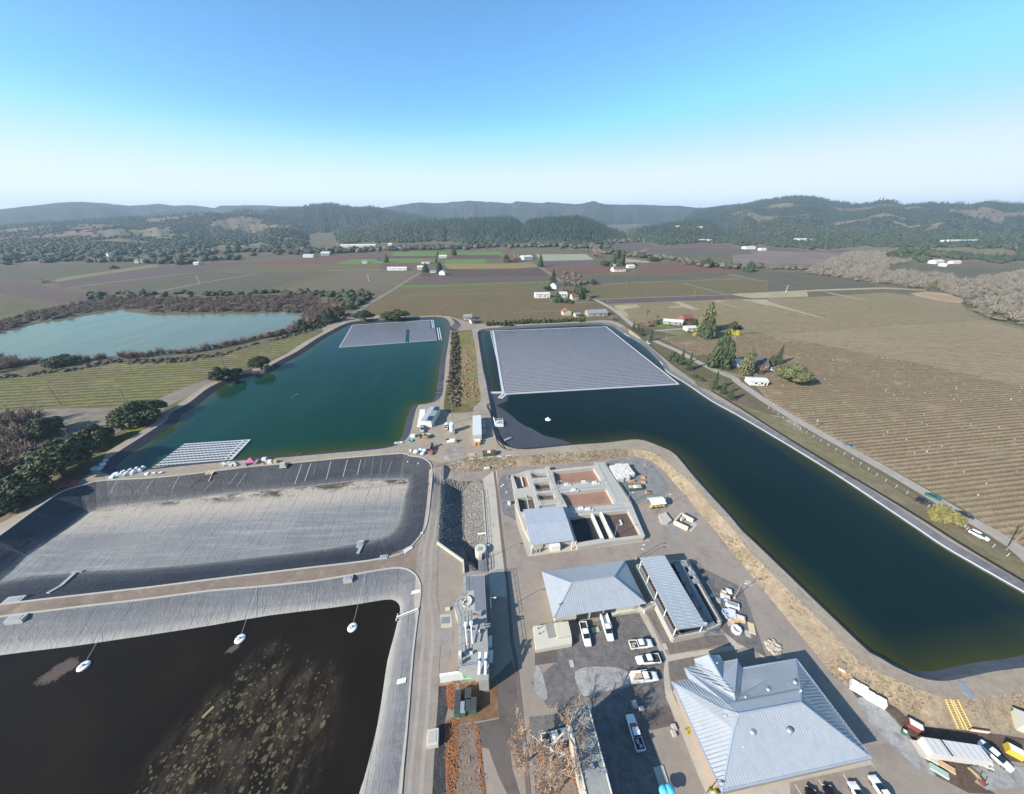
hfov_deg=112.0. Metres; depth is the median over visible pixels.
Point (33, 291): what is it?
field
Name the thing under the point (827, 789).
parked car
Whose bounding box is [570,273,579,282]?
bare tree
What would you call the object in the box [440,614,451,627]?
concrete slab
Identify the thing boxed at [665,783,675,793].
parasol
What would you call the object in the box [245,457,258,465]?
pop up tent
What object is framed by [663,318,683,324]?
farmhouse
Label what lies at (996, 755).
parked car
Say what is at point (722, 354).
evergreen tree
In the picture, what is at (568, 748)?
leaf litter
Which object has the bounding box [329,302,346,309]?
bare tree
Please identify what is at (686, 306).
field
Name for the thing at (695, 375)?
shrub
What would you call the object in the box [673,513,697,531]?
material bay
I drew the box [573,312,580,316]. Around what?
shed
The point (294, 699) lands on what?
pond water
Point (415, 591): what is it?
liner marker
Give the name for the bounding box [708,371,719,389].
conifer
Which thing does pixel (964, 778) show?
mud
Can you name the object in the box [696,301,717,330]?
cypress
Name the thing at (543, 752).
sycamore tree
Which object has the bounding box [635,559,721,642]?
building
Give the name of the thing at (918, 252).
evergreen tree
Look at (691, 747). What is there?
footpath
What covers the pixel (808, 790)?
parked car
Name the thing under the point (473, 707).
waste bin
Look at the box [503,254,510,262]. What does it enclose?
evergreen tree
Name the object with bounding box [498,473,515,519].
gravel bed
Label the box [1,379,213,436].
dirt road
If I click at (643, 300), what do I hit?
field
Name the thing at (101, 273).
field
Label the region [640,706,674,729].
asphalt patch
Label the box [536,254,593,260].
field
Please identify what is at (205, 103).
sky
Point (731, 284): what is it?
field
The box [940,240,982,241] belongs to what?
farm building
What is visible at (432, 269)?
farmhouse
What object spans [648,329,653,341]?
conifer
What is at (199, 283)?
farm lane
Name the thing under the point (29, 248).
oak woods
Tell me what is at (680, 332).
field
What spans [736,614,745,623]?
storage crate
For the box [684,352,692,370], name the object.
conifer
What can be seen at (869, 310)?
field
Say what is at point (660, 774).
picnic terrace
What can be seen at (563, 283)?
bare tree
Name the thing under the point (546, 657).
asphalt patch
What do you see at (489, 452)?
dumpster
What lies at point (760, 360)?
farmhouse
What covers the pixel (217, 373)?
oak tree
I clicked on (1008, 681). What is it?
embankment road
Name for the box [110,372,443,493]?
liner seam
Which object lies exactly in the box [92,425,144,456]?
field
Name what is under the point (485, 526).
basin fence
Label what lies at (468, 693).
waste bin
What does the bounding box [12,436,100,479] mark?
oak tree
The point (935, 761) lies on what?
board stack
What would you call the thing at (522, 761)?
sycamore tree
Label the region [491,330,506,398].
floating jetty
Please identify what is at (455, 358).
swale scrub
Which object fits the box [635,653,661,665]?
pickup truck
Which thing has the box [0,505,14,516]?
shrub
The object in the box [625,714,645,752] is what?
pickup truck
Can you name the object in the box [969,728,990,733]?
slatted barrier
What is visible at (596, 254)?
bare tree
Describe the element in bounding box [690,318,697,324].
shrub
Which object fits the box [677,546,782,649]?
asphalt yard
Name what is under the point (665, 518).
cattle trough
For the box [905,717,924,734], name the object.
red crate
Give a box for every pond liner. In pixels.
[0,454,431,603]
[0,569,415,793]
[100,317,449,473]
[478,322,1023,680]
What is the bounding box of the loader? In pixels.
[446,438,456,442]
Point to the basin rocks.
(461, 526)
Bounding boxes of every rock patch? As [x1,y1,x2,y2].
[534,665,547,699]
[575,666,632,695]
[857,697,934,775]
[970,763,1023,789]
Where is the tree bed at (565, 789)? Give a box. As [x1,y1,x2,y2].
[535,736,578,793]
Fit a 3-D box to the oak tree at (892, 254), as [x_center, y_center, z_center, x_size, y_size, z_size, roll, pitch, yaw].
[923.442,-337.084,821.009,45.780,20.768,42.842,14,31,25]
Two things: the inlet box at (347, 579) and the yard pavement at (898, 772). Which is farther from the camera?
the inlet box at (347, 579)
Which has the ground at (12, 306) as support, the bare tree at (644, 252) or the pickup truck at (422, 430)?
the bare tree at (644, 252)
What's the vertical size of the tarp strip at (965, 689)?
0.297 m
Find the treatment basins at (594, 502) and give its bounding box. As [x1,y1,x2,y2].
[511,461,649,556]
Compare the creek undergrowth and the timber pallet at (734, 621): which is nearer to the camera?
the timber pallet at (734, 621)
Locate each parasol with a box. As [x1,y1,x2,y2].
[659,784,668,793]
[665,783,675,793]
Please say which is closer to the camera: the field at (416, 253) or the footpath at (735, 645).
the footpath at (735, 645)
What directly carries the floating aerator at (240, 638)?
on the pond water at (294, 699)
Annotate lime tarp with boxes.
[591,627,599,632]
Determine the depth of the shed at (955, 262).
760.62 m
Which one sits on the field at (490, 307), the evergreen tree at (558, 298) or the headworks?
the evergreen tree at (558, 298)
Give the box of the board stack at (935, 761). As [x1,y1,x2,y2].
[924,757,938,765]
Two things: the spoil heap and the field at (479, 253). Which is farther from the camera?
the field at (479, 253)
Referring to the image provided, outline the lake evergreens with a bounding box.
[85,288,371,306]
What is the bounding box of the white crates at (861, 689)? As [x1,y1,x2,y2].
[849,678,868,696]
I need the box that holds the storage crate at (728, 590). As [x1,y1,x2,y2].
[726,588,731,594]
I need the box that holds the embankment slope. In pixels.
[443,448,1023,734]
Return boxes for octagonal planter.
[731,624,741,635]
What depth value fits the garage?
249.05 m
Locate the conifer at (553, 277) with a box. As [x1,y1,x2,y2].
[548,270,557,285]
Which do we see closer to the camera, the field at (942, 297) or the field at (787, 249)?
the field at (942, 297)
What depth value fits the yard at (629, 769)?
71.58 m
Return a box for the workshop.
[542,560,645,622]
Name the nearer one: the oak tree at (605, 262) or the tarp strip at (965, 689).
the tarp strip at (965, 689)
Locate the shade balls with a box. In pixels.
[492,394,569,447]
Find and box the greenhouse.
[340,244,376,246]
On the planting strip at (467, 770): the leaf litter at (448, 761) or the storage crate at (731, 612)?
the leaf litter at (448, 761)
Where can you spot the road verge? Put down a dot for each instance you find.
(1013, 565)
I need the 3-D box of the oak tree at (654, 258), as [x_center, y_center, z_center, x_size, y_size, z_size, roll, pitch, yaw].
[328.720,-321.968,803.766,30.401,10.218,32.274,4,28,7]
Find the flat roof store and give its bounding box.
[567,705,611,793]
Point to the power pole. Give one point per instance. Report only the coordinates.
(1013, 542)
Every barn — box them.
[320,252,331,255]
[387,267,407,270]
[439,269,446,274]
[520,255,532,259]
[534,292,549,297]
[561,308,571,315]
[678,314,692,322]
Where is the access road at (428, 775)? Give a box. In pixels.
[398,468,444,793]
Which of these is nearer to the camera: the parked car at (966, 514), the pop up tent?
the parked car at (966, 514)
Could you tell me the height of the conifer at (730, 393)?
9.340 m
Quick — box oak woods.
[0,196,1023,268]
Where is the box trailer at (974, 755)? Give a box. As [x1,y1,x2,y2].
[910,737,992,766]
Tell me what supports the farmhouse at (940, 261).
on the ground at (12, 306)
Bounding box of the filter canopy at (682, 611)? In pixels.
[639,555,705,635]
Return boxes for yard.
[503,514,551,595]
[526,503,680,570]
[529,708,659,793]
[606,458,667,505]
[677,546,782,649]
[685,559,765,656]
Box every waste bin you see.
[454,701,460,717]
[455,689,461,700]
[460,701,465,716]
[464,687,471,699]
[464,698,470,713]
[470,697,476,713]
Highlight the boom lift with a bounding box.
[90,459,108,470]
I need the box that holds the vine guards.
[689,335,1021,495]
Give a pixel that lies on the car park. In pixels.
(560, 680)
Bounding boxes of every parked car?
[804,785,816,793]
[822,784,835,793]
[843,442,855,448]
[847,781,863,793]
[868,774,890,793]
[925,492,942,500]
[955,510,974,519]
[968,529,989,540]
[977,739,1014,772]
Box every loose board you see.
[745,630,750,637]
[747,622,755,634]
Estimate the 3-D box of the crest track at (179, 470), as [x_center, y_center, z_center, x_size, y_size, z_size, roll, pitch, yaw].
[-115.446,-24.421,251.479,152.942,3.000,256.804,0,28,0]
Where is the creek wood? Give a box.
[807,246,1023,320]
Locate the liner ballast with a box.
[625,334,1023,591]
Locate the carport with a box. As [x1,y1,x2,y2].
[646,496,666,507]
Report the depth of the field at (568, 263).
765.50 m
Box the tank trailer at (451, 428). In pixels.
[449,422,454,434]
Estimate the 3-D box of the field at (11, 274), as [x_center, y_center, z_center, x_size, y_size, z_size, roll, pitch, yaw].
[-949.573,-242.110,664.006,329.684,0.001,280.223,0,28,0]
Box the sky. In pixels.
[0,0,1023,208]
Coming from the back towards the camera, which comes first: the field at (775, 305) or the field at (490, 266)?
the field at (490, 266)
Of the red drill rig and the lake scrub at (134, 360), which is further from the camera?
the lake scrub at (134, 360)
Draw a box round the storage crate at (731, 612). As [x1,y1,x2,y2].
[727,607,736,618]
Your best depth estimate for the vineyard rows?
214.71 m
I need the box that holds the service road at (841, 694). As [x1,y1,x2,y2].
[451,457,888,744]
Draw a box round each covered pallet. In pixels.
[261,457,268,461]
[279,462,287,467]
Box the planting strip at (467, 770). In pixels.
[445,723,485,793]
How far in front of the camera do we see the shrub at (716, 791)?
65.99 m
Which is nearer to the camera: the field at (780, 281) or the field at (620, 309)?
the field at (620, 309)
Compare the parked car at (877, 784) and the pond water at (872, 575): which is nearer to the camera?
the parked car at (877, 784)
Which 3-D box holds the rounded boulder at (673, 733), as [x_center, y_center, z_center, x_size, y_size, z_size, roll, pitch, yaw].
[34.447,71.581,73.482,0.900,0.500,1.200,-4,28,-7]
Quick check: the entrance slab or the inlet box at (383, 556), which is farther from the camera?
the inlet box at (383, 556)
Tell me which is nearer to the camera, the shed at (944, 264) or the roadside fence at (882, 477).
the roadside fence at (882, 477)
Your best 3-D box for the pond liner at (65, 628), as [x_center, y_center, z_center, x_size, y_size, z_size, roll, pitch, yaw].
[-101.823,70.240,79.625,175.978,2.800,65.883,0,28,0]
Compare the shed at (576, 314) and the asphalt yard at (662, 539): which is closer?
the asphalt yard at (662, 539)
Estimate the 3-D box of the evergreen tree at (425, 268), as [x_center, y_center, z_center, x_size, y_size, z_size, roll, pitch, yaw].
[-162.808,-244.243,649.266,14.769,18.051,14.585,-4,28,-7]
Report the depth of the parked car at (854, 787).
66.10 m
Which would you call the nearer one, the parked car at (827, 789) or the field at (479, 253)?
the parked car at (827, 789)
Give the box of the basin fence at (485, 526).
[478,491,488,569]
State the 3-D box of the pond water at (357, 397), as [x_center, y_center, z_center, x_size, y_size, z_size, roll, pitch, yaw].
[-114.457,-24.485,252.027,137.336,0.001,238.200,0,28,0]
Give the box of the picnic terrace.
[653,765,668,784]
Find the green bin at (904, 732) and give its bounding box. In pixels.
[901,729,907,735]
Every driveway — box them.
[654,328,681,330]
[723,371,769,377]
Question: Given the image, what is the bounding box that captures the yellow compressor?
[1003,742,1023,760]
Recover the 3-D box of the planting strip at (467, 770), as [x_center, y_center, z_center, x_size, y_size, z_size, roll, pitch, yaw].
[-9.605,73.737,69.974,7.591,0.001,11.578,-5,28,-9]
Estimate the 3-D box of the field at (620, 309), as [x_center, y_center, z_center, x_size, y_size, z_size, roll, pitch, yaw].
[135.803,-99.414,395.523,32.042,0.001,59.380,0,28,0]
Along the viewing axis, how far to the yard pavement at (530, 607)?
89.30 m
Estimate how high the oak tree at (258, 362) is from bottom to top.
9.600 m
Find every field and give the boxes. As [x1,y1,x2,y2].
[0,262,155,283]
[0,283,87,302]
[0,331,318,410]
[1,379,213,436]
[55,262,253,287]
[55,264,157,281]
[74,273,250,292]
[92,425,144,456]
[158,271,337,292]
[251,252,394,264]
[256,263,382,271]
[267,272,336,289]
[285,271,418,289]
[336,259,434,263]
[354,256,438,258]
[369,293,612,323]
[379,263,420,268]
[391,252,447,255]
[400,281,548,287]
[406,276,550,284]
[420,268,547,276]
[444,259,486,262]
[444,262,535,268]
[449,255,501,258]
[457,252,501,254]
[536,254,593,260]
[543,260,600,266]
[547,265,611,275]
[580,273,767,283]
[587,282,720,298]
[601,295,742,303]
[609,293,981,333]
[613,243,767,251]
[614,304,638,316]
[625,258,649,262]
[635,263,743,273]
[654,321,673,327]
[658,329,698,341]
[661,250,751,256]
[666,320,1023,546]
[668,302,697,309]
[684,274,767,292]
[716,328,755,333]
[732,292,766,297]
[733,250,844,267]
[745,299,767,305]
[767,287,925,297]
[768,247,857,252]
[768,271,883,290]
[768,301,824,318]
[889,267,1022,278]
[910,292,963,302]
[919,293,959,300]
[962,309,1023,329]
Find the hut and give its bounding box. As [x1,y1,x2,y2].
[469,318,476,323]
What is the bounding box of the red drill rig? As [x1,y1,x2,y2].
[429,442,433,454]
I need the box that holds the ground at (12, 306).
[0,224,1023,558]
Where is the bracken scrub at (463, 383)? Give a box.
[456,353,478,401]
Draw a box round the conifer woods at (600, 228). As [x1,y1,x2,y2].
[0,194,1023,263]
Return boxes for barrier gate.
[967,767,988,786]
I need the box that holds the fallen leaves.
[442,680,578,793]
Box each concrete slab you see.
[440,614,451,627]
[440,630,452,645]
[442,650,449,658]
[665,524,678,534]
[745,580,752,586]
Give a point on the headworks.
(475, 659)
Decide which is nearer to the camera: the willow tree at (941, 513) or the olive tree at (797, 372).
the willow tree at (941, 513)
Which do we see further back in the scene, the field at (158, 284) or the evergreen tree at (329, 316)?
the field at (158, 284)
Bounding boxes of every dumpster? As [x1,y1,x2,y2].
[482,450,495,455]
[626,484,642,490]
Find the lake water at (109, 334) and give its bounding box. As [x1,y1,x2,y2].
[0,310,304,360]
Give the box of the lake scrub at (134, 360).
[0,294,351,379]
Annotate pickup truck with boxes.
[420,425,424,432]
[444,422,448,429]
[540,728,567,744]
[579,621,591,646]
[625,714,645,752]
[628,639,653,650]
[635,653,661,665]
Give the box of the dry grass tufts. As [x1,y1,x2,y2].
[445,449,1023,718]
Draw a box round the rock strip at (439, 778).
[432,685,447,793]
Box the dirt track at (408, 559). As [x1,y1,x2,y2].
[0,542,419,614]
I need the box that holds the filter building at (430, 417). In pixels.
[420,406,439,426]
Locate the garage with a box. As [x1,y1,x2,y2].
[732,359,743,366]
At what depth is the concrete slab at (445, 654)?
86.82 m
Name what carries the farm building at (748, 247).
on the ground at (12, 306)
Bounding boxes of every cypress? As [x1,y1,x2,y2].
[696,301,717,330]
[736,346,755,375]
[926,279,937,289]
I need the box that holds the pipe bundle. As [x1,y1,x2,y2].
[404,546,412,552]
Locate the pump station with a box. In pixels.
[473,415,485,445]
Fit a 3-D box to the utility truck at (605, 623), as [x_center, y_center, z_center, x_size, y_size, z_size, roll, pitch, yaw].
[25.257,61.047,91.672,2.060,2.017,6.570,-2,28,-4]
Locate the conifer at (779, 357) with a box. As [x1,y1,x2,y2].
[774,345,784,364]
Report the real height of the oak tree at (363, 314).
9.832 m
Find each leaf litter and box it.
[445,718,457,793]
[446,683,455,710]
[475,724,485,793]
[566,742,577,790]
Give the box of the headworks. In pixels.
[439,571,492,690]
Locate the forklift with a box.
[419,434,429,438]
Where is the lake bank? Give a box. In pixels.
[0,308,306,364]
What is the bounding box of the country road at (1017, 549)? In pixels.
[592,299,1023,561]
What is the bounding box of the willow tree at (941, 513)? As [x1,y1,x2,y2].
[926,503,968,526]
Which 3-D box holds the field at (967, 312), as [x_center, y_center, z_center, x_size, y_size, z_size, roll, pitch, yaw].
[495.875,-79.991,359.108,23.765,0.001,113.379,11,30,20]
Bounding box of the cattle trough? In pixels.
[654,506,671,524]
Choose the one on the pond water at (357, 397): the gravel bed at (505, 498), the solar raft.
the solar raft
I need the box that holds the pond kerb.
[0,453,432,793]
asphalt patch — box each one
[535,649,556,664]
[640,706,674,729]
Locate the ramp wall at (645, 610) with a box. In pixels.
[611,602,655,617]
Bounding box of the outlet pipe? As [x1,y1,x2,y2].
[396,608,417,620]
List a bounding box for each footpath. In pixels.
[640,613,765,698]
[665,661,712,793]
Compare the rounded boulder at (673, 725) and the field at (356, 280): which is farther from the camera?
the field at (356, 280)
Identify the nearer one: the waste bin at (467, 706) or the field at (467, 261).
the waste bin at (467, 706)
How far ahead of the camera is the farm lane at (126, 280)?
570.83 m
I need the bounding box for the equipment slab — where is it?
[417,409,434,426]
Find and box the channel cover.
[478,556,487,571]
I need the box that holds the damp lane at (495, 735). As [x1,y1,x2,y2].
[479,660,529,793]
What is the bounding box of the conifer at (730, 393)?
[726,386,734,400]
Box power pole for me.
[1005,531,1023,549]
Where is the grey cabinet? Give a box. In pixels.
[630,700,637,709]
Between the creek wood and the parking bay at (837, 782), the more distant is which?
the creek wood
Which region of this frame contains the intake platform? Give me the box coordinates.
[493,417,503,426]
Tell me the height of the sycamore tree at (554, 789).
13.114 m
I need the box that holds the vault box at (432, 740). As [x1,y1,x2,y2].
[426,728,438,748]
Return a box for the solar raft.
[152,439,250,467]
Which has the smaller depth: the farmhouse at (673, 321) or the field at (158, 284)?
the farmhouse at (673, 321)
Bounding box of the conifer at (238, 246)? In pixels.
[236,239,241,251]
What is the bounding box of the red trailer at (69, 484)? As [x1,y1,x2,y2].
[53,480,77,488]
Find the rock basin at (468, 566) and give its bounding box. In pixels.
[438,479,488,570]
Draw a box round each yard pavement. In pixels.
[0,315,1023,793]
[779,676,1023,793]
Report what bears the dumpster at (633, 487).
on the yard pavement at (530, 607)
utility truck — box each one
[600,613,613,640]
[629,669,658,683]
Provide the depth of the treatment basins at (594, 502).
130.32 m
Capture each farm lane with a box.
[69,273,189,287]
[156,274,252,291]
[343,273,419,319]
[531,264,561,281]
[590,278,740,284]
[597,294,728,299]
[607,301,680,304]
[684,283,723,293]
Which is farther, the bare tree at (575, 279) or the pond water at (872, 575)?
the bare tree at (575, 279)
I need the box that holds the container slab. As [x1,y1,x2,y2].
[459,678,498,724]
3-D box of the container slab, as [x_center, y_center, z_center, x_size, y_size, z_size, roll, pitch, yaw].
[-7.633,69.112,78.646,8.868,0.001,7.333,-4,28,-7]
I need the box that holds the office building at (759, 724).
[671,654,871,791]
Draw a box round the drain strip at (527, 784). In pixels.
[493,471,530,793]
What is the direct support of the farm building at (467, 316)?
on the field at (490, 307)
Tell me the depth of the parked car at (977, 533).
117.92 m
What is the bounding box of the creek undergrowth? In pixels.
[803,256,1023,324]
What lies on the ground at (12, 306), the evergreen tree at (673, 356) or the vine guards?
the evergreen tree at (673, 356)
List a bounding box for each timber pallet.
[731,618,739,623]
[938,760,955,774]
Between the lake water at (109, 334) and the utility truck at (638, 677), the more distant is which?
the lake water at (109, 334)
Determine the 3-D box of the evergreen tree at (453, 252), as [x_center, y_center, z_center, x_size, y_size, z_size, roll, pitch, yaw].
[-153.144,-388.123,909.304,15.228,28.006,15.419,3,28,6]
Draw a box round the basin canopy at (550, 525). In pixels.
[523,506,573,553]
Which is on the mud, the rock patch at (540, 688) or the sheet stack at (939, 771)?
the sheet stack at (939, 771)
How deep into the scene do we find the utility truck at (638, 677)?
81.50 m
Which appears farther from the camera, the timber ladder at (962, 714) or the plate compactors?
the plate compactors
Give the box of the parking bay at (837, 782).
[790,765,894,793]
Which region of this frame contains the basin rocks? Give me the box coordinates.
[437,478,487,564]
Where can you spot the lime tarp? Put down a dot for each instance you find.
(594, 629)
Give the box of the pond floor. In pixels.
[1,480,406,580]
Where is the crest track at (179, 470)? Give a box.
[92,315,453,481]
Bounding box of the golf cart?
[985,763,993,771]
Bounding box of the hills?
[0,197,1023,265]
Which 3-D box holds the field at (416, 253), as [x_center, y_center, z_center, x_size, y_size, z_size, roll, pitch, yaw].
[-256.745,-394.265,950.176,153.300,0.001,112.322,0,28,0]
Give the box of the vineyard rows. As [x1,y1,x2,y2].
[0,332,1023,540]
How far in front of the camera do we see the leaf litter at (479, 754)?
70.76 m
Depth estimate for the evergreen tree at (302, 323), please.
325.98 m
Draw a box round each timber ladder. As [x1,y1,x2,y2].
[945,699,963,729]
[952,699,971,730]
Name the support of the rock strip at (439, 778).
on the yard pavement at (530, 607)
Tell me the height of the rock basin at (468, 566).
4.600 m
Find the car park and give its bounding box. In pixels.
[531,613,668,707]
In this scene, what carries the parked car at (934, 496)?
on the country road at (1017, 549)
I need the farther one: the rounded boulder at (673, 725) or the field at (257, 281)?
the field at (257, 281)
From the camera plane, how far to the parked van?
131.41 m
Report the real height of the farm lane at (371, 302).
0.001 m
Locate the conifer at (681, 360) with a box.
[677,349,685,365]
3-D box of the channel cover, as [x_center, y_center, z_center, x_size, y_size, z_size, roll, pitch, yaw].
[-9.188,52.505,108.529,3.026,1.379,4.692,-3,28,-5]
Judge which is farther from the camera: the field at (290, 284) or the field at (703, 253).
the field at (703, 253)
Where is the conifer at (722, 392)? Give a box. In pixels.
[717,380,727,394]
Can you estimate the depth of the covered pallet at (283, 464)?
146.86 m
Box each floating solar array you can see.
[339,320,441,347]
[490,326,678,394]
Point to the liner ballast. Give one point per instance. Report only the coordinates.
(864, 492)
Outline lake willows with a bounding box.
[0,291,343,370]
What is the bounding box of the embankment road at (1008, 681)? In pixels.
[472,320,1023,697]
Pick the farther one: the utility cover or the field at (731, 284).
the field at (731, 284)
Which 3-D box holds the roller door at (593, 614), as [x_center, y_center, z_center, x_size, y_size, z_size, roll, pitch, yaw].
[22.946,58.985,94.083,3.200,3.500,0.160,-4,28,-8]
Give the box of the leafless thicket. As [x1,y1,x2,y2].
[0,405,44,475]
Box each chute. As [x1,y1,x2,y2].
[46,572,76,592]
[356,541,365,553]
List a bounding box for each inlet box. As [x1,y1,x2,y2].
[2,595,27,602]
[3,613,28,624]
[343,574,353,583]
[356,540,364,547]
[380,554,387,559]
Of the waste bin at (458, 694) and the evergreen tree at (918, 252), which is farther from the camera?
the evergreen tree at (918, 252)
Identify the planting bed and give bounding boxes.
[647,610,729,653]
[668,657,694,698]
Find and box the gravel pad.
[78,396,513,484]
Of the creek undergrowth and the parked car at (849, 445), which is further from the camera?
the creek undergrowth
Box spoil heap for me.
[442,447,464,466]
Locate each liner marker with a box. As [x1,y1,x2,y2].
[396,677,406,684]
[411,589,419,594]
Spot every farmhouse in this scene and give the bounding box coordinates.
[421,260,429,263]
[429,267,435,272]
[551,282,561,288]
[570,293,578,299]
[585,309,607,316]
[611,266,625,271]
[626,264,634,267]
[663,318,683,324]
[741,357,769,370]
[928,259,944,263]
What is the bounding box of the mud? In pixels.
[832,673,1023,793]
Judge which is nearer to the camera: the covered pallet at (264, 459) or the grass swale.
the covered pallet at (264, 459)
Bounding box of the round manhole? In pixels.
[475,544,486,561]
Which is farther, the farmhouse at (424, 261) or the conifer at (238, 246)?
the conifer at (238, 246)
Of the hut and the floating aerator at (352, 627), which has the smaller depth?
the floating aerator at (352, 627)
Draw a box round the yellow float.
[202,706,213,717]
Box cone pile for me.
[837,667,845,674]
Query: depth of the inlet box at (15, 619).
94.03 m
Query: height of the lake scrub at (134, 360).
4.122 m
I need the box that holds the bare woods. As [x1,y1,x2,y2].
[1,198,1020,285]
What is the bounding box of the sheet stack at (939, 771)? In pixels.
[928,762,949,779]
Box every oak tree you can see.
[0,473,53,512]
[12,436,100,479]
[21,416,65,437]
[38,353,78,367]
[66,423,115,445]
[105,399,167,429]
[207,366,229,380]
[229,368,242,378]
[247,356,269,368]
[334,311,344,315]
[345,304,355,308]
[352,310,375,319]
[380,311,388,318]
[386,309,409,319]
[600,260,610,265]
[647,256,659,260]
[701,258,712,264]
[729,321,738,328]
[886,250,909,257]
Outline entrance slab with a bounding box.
[718,760,876,793]
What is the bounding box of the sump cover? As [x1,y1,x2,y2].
[441,617,449,623]
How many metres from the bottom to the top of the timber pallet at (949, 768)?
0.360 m
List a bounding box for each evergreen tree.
[296,319,308,329]
[321,308,339,322]
[422,262,429,271]
[436,262,442,270]
[451,244,456,254]
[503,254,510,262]
[537,254,542,266]
[552,292,562,302]
[573,282,586,299]
[609,248,625,266]
[666,352,679,361]
[698,318,716,339]
[707,329,735,369]
[742,260,755,271]
[768,354,775,366]
[897,243,932,261]
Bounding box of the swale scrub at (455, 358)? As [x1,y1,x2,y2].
[445,329,460,406]
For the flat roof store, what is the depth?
65.31 m
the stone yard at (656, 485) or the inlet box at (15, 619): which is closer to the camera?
the inlet box at (15, 619)
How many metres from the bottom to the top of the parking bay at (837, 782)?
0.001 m
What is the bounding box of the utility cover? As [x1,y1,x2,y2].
[569,660,574,666]
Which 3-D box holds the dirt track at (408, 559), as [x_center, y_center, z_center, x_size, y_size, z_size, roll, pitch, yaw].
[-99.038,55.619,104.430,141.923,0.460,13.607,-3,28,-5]
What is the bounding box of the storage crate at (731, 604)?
[725,600,739,609]
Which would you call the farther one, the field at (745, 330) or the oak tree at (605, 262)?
the oak tree at (605, 262)
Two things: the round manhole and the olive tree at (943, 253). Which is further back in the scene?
the olive tree at (943, 253)
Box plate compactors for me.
[650,504,664,508]
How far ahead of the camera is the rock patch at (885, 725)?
73.92 m
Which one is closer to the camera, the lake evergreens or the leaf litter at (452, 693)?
the leaf litter at (452, 693)
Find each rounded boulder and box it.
[670,729,676,737]
[671,723,677,730]
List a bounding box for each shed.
[303,254,315,257]
[533,621,571,652]
[559,291,567,297]
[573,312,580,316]
[683,325,696,330]
[744,376,768,385]
[938,263,948,266]
[947,260,961,263]
[1011,707,1023,732]
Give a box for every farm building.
[463,314,471,319]
[741,246,755,248]
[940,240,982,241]
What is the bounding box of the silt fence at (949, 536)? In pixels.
[711,390,1023,581]
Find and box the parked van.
[916,496,932,506]
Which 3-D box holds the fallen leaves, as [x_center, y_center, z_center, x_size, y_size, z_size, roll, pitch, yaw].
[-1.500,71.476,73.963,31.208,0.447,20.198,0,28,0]
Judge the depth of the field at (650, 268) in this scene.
683.52 m
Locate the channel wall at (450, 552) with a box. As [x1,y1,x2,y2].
[437,542,464,573]
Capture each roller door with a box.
[576,613,587,620]
[590,611,601,617]
[603,609,614,614]
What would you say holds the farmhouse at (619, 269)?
on the ground at (12, 306)
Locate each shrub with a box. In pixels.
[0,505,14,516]
[314,320,325,325]
[562,298,573,303]
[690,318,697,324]
[691,373,700,378]
[708,786,719,793]
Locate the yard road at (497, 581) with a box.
[483,471,506,596]
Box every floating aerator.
[76,637,99,671]
[234,589,256,643]
[347,582,363,631]
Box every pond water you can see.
[0,599,399,793]
[117,319,445,470]
[480,325,1023,670]
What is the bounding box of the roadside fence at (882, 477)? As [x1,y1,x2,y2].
[768,407,1009,555]
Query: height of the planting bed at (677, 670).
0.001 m
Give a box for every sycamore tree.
[505,721,537,777]
[511,691,594,791]
[527,755,573,793]
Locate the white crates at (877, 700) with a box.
[864,690,887,708]
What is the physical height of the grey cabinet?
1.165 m
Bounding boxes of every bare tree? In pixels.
[304,314,314,324]
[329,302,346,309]
[512,253,521,261]
[558,278,568,285]
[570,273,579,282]
[592,247,600,256]
[639,248,648,253]
[644,320,652,326]
[753,361,769,371]
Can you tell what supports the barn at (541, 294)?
on the field at (490, 307)
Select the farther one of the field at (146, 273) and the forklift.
the field at (146, 273)
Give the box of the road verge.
[684,373,1023,578]
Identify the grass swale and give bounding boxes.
[444,330,480,412]
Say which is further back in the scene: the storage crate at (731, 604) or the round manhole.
the round manhole
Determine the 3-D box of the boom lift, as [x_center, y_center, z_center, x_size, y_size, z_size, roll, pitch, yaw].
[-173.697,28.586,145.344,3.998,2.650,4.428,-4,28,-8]
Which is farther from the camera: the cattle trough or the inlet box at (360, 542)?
the cattle trough
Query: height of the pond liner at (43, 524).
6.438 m
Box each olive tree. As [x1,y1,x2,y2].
[774,363,815,383]
[931,251,949,255]
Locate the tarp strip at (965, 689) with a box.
[958,681,975,698]

